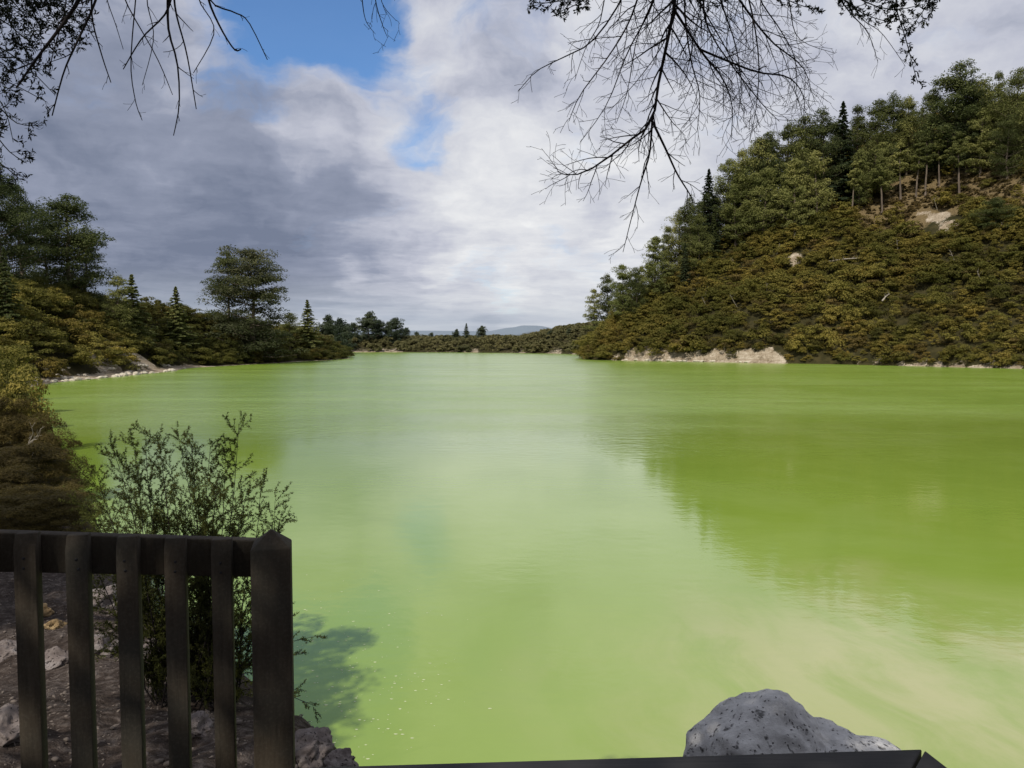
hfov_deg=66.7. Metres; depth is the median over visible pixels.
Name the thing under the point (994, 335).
shrub
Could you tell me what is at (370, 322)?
conifer tree
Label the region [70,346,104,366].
shrub
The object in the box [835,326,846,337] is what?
shrub
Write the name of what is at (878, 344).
shrub
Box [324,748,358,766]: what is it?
rock
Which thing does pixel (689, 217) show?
pine tree
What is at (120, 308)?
pine tree
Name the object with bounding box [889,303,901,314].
shrub
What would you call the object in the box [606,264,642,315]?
pine tree
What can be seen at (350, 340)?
conifer tree
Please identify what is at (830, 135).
pine tree
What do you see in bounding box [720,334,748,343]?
shrub
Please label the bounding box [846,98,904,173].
pine tree
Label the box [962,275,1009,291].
shrub
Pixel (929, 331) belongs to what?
shrub
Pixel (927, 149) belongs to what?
pine tree
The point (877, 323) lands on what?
shrub
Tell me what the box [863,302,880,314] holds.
shrub
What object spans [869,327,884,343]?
shrub
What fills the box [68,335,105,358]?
shrub
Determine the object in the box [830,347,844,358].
shrub
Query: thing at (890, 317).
shrub
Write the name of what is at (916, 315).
shrub
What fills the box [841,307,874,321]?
shrub
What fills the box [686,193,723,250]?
pine tree
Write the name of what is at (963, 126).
pine tree
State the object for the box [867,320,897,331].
shrub
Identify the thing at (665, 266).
pine tree
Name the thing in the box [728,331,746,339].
shrub
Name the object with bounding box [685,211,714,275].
pine tree
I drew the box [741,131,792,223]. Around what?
pine tree
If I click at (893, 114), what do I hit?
pine tree
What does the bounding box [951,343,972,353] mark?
shrub
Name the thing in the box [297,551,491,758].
foam
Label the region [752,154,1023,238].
dry undergrowth
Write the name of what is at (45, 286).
shrub
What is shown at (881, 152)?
pine tree
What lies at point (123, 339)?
shrub
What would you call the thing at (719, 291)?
hillside scrub
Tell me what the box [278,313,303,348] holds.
pine tree
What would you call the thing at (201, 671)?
tea tree bush
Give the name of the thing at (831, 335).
shrub
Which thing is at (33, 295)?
shrub
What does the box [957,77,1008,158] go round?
pine tree
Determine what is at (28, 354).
shrub
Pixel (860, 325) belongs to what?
shrub
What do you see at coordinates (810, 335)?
shrub
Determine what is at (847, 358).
shrub
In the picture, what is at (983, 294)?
shrub
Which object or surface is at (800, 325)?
shrub
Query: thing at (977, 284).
shrub
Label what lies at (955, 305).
shrub
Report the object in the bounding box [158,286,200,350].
fir tree
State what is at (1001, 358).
shrub
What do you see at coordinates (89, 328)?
shrub
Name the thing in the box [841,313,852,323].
shrub
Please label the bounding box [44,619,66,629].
rock
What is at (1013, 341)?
shrub
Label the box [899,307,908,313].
shrub
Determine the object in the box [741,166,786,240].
pine tree
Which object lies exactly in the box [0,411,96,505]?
bush
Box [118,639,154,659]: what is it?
rock
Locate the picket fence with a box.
[0,529,294,767]
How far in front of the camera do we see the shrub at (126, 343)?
172.39 m
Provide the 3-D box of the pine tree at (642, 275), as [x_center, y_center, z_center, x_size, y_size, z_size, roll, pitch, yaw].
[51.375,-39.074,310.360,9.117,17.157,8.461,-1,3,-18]
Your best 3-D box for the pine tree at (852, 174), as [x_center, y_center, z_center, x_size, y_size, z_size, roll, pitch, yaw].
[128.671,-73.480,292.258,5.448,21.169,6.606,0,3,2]
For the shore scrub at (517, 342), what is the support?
on the ground
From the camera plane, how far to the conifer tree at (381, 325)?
522.23 m
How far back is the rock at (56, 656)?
6.79 m
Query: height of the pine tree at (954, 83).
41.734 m
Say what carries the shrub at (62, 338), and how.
on the ground
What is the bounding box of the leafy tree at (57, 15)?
[0,0,269,185]
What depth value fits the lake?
28.07 m
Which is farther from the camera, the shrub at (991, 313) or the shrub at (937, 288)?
the shrub at (937, 288)
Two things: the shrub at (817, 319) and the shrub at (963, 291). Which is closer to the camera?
the shrub at (963, 291)
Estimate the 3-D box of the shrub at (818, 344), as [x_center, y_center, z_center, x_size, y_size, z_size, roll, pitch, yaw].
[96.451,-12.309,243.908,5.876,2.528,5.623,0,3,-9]
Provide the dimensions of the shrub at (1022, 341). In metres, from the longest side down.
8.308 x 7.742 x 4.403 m
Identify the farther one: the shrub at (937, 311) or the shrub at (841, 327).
the shrub at (841, 327)
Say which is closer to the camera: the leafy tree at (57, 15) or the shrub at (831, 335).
the leafy tree at (57, 15)
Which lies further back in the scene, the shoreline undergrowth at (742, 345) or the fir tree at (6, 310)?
the shoreline undergrowth at (742, 345)
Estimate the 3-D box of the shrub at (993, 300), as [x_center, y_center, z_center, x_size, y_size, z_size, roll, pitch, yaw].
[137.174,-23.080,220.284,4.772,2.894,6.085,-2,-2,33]
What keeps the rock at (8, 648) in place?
on the ground
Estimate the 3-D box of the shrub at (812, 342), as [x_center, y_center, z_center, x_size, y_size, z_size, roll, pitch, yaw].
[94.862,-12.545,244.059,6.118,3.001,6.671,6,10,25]
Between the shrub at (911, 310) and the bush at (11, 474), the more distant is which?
the shrub at (911, 310)
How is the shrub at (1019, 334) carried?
on the ground
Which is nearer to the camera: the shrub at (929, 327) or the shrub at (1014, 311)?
the shrub at (1014, 311)
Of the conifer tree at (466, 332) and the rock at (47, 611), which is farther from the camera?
the conifer tree at (466, 332)
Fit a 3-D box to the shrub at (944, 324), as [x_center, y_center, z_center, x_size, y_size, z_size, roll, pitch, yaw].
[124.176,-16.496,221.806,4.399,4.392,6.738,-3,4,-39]
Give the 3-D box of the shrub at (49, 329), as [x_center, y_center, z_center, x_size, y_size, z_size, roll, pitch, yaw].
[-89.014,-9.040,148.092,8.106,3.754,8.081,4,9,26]
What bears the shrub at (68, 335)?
on the ground
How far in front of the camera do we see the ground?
220.54 m
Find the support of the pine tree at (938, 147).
on the ground
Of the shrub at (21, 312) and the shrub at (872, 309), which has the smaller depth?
the shrub at (21, 312)
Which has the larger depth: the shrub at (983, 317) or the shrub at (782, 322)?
the shrub at (782, 322)
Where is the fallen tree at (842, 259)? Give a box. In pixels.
[822,256,857,262]
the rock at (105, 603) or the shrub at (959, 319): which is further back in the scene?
the shrub at (959, 319)
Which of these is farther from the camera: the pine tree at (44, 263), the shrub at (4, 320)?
the pine tree at (44, 263)
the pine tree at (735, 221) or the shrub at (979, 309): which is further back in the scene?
the pine tree at (735, 221)
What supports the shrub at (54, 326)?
on the ground
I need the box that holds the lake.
[27,352,1023,767]
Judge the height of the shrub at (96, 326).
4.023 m
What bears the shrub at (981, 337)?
on the ground
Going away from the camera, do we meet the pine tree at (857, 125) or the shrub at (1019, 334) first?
the shrub at (1019, 334)
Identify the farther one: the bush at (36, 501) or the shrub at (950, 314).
the shrub at (950, 314)
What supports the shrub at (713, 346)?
on the ground
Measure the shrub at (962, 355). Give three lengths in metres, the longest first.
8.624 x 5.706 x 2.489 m
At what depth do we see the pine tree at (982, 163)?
277.09 m
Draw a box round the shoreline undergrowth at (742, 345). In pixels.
[579,341,1023,364]
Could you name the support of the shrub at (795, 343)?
on the ground
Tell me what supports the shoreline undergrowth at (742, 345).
on the ground
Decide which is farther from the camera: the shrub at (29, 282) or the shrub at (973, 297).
the shrub at (973, 297)
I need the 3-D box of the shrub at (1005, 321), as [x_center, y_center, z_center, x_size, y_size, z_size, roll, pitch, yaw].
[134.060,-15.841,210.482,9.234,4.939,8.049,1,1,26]
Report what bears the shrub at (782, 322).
on the ground
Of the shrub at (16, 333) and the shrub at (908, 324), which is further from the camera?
the shrub at (908, 324)
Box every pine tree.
[0,162,52,288]
[0,182,60,284]
[13,207,81,283]
[25,193,116,298]
[64,224,116,299]
[97,275,138,335]
[196,244,309,362]
[200,250,251,332]
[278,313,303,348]
[581,289,604,331]
[591,272,616,327]
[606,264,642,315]
[607,281,624,318]
[619,277,638,302]
[621,267,650,313]
[634,265,651,298]
[640,236,675,299]
[656,226,680,277]
[656,249,676,276]
[659,209,695,271]
[673,193,709,268]
[676,225,708,263]
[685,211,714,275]
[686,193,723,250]
[697,158,750,230]
[711,192,729,243]
[717,148,759,235]
[718,190,739,231]
[719,183,754,248]
[723,137,783,231]
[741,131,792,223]
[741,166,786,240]
[760,119,813,220]
[770,157,815,235]
[777,112,837,206]
[793,106,851,206]
[795,150,837,225]
[826,131,839,142]
[837,104,879,182]
[843,148,876,208]
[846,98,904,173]
[847,161,862,205]
[863,141,902,202]
[864,90,920,177]
[870,157,891,214]
[887,95,924,174]
[888,141,908,199]
[910,58,996,172]
[910,87,952,171]
[910,142,926,197]
[918,134,937,195]
[932,133,947,185]
[934,75,992,173]
[944,131,971,201]
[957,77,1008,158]
[963,108,1003,176]
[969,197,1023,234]
[980,112,1023,179]
[983,66,1023,160]
[985,71,1012,158]
[1005,92,1023,159]
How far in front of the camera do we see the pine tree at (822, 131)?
300.54 m
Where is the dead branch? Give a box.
[27,423,44,454]
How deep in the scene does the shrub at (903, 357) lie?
221.77 m
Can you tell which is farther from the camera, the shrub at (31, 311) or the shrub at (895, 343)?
the shrub at (895, 343)
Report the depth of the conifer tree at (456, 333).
537.62 m
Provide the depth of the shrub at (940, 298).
231.43 m
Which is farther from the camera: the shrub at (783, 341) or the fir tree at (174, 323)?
the shrub at (783, 341)
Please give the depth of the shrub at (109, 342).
167.80 m
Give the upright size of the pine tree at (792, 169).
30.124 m
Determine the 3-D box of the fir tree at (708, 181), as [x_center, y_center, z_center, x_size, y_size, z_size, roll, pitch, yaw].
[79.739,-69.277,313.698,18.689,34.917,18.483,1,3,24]
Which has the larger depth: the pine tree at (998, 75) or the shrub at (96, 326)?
the pine tree at (998, 75)
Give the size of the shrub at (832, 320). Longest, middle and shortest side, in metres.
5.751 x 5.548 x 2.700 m
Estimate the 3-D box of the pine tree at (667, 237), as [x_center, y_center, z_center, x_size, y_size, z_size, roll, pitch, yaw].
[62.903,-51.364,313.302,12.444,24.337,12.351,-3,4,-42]
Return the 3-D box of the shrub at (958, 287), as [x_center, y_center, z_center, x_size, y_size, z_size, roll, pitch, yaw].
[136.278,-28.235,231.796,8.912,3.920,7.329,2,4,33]
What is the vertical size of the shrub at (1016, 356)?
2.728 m
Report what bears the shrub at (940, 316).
on the ground
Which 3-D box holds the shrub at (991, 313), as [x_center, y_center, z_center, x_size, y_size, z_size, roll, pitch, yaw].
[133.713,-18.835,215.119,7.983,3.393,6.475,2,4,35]
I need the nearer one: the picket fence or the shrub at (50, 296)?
the picket fence
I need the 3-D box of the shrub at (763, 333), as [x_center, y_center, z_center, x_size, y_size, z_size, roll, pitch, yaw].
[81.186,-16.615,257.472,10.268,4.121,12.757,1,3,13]
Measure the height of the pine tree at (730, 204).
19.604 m
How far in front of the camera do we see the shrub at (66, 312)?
166.03 m
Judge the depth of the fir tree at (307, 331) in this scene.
288.33 m
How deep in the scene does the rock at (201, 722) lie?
4.46 m
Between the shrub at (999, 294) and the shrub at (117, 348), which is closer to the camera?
the shrub at (117, 348)
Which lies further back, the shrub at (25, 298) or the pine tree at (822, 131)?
the pine tree at (822, 131)
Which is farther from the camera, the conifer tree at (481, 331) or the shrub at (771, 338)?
the conifer tree at (481, 331)
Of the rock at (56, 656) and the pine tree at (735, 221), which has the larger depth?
the pine tree at (735, 221)
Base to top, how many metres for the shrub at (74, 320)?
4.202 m
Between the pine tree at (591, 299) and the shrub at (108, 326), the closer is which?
the shrub at (108, 326)
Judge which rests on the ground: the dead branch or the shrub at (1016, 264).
the shrub at (1016, 264)
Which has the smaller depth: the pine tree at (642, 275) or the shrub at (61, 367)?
the shrub at (61, 367)
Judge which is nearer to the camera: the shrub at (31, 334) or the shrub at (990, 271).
the shrub at (31, 334)
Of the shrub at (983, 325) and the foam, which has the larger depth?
the shrub at (983, 325)
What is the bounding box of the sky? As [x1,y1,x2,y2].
[0,0,1023,330]
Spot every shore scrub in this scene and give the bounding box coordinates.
[10,273,354,364]
[321,321,595,356]
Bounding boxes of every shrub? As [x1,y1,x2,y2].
[0,297,34,318]
[0,297,60,326]
[0,316,14,328]
[0,321,32,343]
[0,322,12,343]
[0,339,31,356]
[0,345,40,367]
[1,318,46,346]
[1,343,34,360]
[5,347,37,359]
[9,283,32,301]
[10,284,37,298]
[12,319,46,339]
[13,277,27,285]
[16,281,53,301]
[17,304,48,326]
[19,285,33,301]
[20,341,52,359]
[22,279,43,294]
[27,288,54,308]
[28,292,62,313]
[29,329,68,353]
[30,359,60,377]
[32,284,87,301]
[34,289,70,306]
[34,331,71,346]
[35,287,72,307]
[35,355,68,374]
[39,317,63,329]
[41,326,60,346]
[43,299,77,319]
[46,317,92,344]
[55,304,90,322]
[55,347,97,366]
[60,318,96,335]
[62,326,80,342]
[67,316,89,332]
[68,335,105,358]
[69,330,102,348]
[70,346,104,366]
[75,309,106,327]
[78,321,91,330]
[87,317,118,333]
[94,329,125,346]
[94,337,119,351]
[98,325,114,336]
[98,341,125,358]
[98,348,138,369]
[112,339,138,355]
[112,347,140,363]
[113,331,147,347]
[705,342,720,349]
[719,342,734,351]
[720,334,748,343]
[725,347,737,357]
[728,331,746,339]
[742,328,770,339]
[747,327,760,336]
[751,341,764,349]
[762,333,777,341]
[764,333,791,342]
[774,320,787,329]
[774,338,788,344]
[786,334,814,349]
[788,328,798,339]
[790,323,804,331]
[796,323,840,339]
[802,333,816,341]
[804,339,821,349]
[810,341,827,348]
[814,314,832,321]
[814,330,844,346]
[818,305,843,320]
[822,317,835,323]
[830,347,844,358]
[831,323,849,329]
[834,312,853,319]
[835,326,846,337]
[835,351,853,360]
[840,332,868,342]
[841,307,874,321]
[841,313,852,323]
[842,319,867,330]
[847,337,863,348]
[849,320,868,330]
[856,328,866,337]
[858,336,868,345]
[862,306,887,316]
[862,317,887,328]
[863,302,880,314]
[863,341,874,348]
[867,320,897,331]
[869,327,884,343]
[870,339,884,354]
[872,345,895,361]
[875,333,898,343]
[881,304,893,312]
[884,315,896,325]
[887,329,905,338]
[887,336,907,345]
[887,351,913,359]
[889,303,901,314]
[889,325,924,336]
[892,344,909,352]
[895,320,917,330]
[897,295,913,303]
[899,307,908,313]
[903,308,919,316]
[903,333,924,342]
[905,316,934,332]
[906,340,928,349]
[907,293,936,304]
[908,298,926,308]
[908,313,929,320]
[914,344,926,351]
[917,312,931,319]
[918,323,934,330]
[922,292,958,308]
[922,329,937,339]
[926,285,951,295]
[926,303,953,314]
[926,313,952,324]
[928,309,942,317]
[929,334,940,344]
[935,319,957,332]
[937,336,953,344]
[937,345,965,358]
[940,323,979,339]
[943,313,957,319]
[943,316,972,327]
[944,303,962,312]
[946,293,960,302]
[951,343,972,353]
[952,283,984,294]
[953,289,973,301]
[954,352,978,359]
[958,304,984,314]
[960,296,990,310]
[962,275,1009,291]
[963,279,984,287]
[963,296,986,305]
[963,312,978,317]
[967,330,989,341]
[972,292,990,301]
[973,282,985,291]
[974,315,991,328]
[975,268,996,279]
[976,342,1006,350]
[979,322,1001,333]
[982,278,995,286]
[982,352,1011,365]
[983,331,1006,339]
[984,310,1011,319]
[987,284,1010,294]
[987,297,1001,306]
[989,271,1009,277]
[989,286,1020,298]
[989,317,1023,333]
[993,303,1009,309]
[994,335,1021,346]
[1000,269,1021,282]
[1000,271,1013,280]
[1000,327,1023,339]
[1002,294,1023,307]
[1003,255,1023,270]
[1004,338,1018,348]
[1004,353,1023,362]
[1007,308,1023,314]
[1008,285,1023,294]
[1009,260,1023,272]
[1013,336,1023,352]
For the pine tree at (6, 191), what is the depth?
164.24 m
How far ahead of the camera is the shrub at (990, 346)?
207.15 m
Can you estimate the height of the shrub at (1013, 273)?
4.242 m
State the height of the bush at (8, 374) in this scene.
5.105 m
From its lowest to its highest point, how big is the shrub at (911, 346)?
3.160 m
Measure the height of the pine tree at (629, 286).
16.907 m
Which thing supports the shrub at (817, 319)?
on the ground
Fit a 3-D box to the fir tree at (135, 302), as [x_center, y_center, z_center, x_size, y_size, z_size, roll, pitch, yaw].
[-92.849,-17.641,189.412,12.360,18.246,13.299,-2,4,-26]
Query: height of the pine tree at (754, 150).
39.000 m
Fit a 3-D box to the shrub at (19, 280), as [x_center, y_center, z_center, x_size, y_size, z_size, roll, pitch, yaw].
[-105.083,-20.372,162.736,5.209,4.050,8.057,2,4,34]
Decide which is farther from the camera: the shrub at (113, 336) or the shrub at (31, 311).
the shrub at (113, 336)
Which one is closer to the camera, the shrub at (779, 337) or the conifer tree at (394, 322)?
the shrub at (779, 337)
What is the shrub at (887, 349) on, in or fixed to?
on the ground
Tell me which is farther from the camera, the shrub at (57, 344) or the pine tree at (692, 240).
the pine tree at (692, 240)
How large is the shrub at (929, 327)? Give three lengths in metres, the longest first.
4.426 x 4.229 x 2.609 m
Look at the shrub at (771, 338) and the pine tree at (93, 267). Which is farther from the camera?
the shrub at (771, 338)
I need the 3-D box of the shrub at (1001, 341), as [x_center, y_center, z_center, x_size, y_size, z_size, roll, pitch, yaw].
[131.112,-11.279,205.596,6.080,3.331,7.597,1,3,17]
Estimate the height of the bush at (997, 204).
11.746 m
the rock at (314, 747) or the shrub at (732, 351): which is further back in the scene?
the shrub at (732, 351)
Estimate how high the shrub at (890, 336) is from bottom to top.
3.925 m
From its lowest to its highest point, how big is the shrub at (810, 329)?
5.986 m
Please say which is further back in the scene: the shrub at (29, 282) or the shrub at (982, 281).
the shrub at (982, 281)
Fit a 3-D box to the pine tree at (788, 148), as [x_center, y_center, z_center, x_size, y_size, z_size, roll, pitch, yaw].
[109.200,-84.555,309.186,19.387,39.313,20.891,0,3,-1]
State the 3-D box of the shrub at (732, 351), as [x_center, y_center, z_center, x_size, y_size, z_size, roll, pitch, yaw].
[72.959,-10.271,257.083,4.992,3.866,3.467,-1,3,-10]
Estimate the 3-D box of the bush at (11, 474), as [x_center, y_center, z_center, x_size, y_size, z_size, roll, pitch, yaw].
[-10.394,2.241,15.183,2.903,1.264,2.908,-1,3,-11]
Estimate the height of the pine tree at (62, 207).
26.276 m
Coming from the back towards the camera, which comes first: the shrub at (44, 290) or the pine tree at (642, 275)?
the pine tree at (642, 275)
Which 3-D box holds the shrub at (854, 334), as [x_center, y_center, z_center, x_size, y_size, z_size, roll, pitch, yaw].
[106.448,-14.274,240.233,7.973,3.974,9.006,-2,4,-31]
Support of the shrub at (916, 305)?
on the ground
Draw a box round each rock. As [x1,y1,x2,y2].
[0,639,16,661]
[0,703,19,746]
[43,603,54,616]
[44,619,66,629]
[45,646,68,669]
[93,584,116,611]
[94,634,118,658]
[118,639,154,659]
[191,710,212,737]
[295,727,334,767]
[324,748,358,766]
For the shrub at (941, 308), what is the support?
on the ground
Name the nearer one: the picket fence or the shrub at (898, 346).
the picket fence
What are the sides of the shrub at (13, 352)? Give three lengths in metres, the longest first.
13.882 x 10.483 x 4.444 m
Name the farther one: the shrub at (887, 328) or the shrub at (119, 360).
the shrub at (887, 328)
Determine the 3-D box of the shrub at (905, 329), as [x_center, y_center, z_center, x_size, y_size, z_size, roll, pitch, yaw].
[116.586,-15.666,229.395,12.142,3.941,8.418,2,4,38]
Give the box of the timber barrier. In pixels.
[315,750,945,767]
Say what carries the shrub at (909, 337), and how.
on the ground
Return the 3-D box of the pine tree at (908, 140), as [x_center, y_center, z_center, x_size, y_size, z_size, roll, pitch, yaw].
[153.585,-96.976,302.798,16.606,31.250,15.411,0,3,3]
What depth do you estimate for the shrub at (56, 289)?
169.70 m
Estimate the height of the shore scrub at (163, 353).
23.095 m
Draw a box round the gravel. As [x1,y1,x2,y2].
[0,572,315,767]
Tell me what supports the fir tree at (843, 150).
on the ground
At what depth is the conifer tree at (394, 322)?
516.87 m
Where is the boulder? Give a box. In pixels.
[683,689,900,756]
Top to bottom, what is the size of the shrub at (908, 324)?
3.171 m
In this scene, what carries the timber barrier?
on the ground
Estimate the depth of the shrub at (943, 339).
217.66 m
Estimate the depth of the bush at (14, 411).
32.05 m
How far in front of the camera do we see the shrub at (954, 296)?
230.91 m
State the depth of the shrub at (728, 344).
258.58 m
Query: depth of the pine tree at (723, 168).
313.75 m
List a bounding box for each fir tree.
[0,247,30,340]
[112,274,158,347]
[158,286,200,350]
[296,300,329,353]
[676,242,691,284]
[698,169,730,252]
[705,213,722,261]
[817,101,865,203]
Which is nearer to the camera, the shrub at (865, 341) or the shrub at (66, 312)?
the shrub at (66, 312)
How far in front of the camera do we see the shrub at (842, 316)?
248.56 m
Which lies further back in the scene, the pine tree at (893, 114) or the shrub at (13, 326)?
the pine tree at (893, 114)
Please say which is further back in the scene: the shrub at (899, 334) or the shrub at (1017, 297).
the shrub at (899, 334)
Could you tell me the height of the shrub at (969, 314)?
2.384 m
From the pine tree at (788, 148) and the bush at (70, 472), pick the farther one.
the pine tree at (788, 148)
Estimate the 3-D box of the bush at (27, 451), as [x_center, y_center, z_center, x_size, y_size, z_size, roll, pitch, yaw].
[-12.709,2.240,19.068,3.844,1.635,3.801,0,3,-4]
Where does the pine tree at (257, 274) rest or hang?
on the ground
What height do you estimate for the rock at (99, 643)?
0.323 m
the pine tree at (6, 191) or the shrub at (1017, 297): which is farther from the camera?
the shrub at (1017, 297)
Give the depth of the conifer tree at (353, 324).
517.53 m
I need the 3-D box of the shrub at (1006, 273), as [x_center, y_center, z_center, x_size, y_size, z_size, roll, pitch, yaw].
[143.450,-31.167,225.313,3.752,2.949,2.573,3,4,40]
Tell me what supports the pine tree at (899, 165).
on the ground
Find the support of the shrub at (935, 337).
on the ground
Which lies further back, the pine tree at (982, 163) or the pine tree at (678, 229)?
the pine tree at (678, 229)
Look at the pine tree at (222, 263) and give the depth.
247.66 m
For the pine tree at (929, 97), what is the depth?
296.05 m
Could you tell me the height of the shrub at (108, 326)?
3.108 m
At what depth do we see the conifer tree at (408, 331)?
537.89 m
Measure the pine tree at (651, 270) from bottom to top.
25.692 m
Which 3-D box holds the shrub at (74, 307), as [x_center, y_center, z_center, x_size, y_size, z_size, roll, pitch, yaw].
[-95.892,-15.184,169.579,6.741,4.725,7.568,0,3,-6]
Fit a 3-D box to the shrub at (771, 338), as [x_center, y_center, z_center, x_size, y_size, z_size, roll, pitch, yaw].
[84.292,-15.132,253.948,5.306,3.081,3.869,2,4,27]
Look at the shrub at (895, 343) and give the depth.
227.42 m
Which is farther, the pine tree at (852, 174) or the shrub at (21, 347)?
the pine tree at (852, 174)
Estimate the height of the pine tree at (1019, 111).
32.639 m
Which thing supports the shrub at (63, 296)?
on the ground
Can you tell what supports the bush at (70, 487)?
on the ground
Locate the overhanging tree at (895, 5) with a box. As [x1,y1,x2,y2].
[361,0,939,263]
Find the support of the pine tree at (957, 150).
on the ground
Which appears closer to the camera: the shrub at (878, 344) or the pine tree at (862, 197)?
the shrub at (878, 344)
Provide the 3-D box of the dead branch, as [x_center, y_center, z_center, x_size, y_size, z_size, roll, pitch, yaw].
[-12.039,1.353,19.593,0.401,0.821,1.020,-3,4,-42]
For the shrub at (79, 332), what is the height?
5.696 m
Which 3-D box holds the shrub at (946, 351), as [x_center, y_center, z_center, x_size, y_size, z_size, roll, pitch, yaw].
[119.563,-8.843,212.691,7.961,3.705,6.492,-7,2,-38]
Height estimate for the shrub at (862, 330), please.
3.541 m
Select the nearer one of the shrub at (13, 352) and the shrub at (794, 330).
the shrub at (13, 352)
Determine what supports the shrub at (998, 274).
on the ground
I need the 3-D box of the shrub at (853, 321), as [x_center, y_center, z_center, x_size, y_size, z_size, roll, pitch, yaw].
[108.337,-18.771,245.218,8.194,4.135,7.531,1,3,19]
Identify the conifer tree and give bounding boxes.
[315,314,343,341]
[331,317,356,350]
[345,326,354,344]
[346,322,362,342]
[355,310,382,342]
[370,319,387,340]
[382,321,392,336]
[385,317,406,341]
[401,327,412,335]
[451,329,459,337]
[462,323,470,338]
[475,326,487,337]
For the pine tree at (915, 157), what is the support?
on the ground
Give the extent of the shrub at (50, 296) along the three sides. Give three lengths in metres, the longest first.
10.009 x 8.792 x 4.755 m
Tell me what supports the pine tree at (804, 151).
on the ground
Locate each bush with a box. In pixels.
[0,344,31,391]
[0,358,30,401]
[0,360,43,401]
[0,365,61,437]
[0,394,58,480]
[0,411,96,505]
[0,442,86,493]
[0,463,53,529]
[0,481,104,528]
[0,484,104,531]
[22,448,92,500]
[58,411,326,723]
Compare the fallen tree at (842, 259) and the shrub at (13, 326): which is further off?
the fallen tree at (842, 259)
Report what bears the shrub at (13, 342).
on the ground
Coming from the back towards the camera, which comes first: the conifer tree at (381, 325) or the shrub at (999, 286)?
the conifer tree at (381, 325)
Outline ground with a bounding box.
[0,124,1023,767]
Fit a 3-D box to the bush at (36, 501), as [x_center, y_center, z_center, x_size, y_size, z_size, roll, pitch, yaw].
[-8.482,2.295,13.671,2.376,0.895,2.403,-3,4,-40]
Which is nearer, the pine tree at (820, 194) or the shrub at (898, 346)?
the shrub at (898, 346)
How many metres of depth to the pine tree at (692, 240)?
310.16 m
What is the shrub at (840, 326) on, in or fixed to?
on the ground
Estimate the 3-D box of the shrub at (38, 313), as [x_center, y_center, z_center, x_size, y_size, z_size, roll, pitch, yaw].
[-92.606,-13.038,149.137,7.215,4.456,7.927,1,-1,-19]
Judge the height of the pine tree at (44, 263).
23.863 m
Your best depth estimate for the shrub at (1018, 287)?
218.55 m
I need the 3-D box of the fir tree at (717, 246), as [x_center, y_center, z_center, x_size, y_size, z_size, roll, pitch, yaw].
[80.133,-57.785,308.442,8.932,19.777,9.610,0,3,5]
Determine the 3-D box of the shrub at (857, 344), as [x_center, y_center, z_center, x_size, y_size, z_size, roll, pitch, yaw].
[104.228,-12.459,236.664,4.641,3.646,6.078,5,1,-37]
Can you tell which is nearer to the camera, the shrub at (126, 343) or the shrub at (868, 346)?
the shrub at (126, 343)
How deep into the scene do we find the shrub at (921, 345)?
220.41 m
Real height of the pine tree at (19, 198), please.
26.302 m
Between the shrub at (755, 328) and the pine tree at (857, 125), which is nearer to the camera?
the shrub at (755, 328)
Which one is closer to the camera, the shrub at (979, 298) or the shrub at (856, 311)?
the shrub at (979, 298)
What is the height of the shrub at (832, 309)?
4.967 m
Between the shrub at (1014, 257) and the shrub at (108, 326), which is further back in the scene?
the shrub at (1014, 257)
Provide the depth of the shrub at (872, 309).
242.81 m
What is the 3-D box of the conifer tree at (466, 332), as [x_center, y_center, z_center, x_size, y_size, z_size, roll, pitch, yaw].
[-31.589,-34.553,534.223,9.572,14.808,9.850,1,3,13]
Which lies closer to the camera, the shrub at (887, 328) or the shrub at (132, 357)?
the shrub at (132, 357)
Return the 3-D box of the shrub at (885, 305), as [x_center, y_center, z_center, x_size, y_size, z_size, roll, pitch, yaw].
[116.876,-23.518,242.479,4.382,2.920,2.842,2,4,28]
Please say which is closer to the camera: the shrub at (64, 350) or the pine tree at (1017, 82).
the shrub at (64, 350)
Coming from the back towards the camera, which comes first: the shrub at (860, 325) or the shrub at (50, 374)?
the shrub at (860, 325)
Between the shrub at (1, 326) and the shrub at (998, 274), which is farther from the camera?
the shrub at (998, 274)
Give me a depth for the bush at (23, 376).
74.97 m
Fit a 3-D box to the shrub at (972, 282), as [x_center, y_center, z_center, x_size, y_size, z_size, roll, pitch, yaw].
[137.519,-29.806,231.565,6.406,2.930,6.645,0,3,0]
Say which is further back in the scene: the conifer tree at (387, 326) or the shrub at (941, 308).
the conifer tree at (387, 326)
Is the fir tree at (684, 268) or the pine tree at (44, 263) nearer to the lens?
the pine tree at (44, 263)
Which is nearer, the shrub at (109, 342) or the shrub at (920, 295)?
the shrub at (109, 342)
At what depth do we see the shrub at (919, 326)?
227.85 m
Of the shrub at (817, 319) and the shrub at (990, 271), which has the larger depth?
the shrub at (817, 319)
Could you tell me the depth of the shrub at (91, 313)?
174.97 m
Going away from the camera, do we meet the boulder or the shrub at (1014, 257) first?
the boulder
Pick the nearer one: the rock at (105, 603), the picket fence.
the picket fence
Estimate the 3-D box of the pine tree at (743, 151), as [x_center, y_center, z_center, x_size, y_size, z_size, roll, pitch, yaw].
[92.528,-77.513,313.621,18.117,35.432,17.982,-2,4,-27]
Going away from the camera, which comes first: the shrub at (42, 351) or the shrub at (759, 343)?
the shrub at (42, 351)
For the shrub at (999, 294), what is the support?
on the ground
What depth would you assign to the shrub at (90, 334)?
161.18 m
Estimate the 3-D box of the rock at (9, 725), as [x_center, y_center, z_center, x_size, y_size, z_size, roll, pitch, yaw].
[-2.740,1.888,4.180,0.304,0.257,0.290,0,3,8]
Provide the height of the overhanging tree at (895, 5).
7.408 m
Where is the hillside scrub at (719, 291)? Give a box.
[571,97,1023,357]
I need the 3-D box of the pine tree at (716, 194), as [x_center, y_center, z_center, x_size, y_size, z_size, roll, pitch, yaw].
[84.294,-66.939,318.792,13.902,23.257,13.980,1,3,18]
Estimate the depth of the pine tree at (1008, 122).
264.92 m

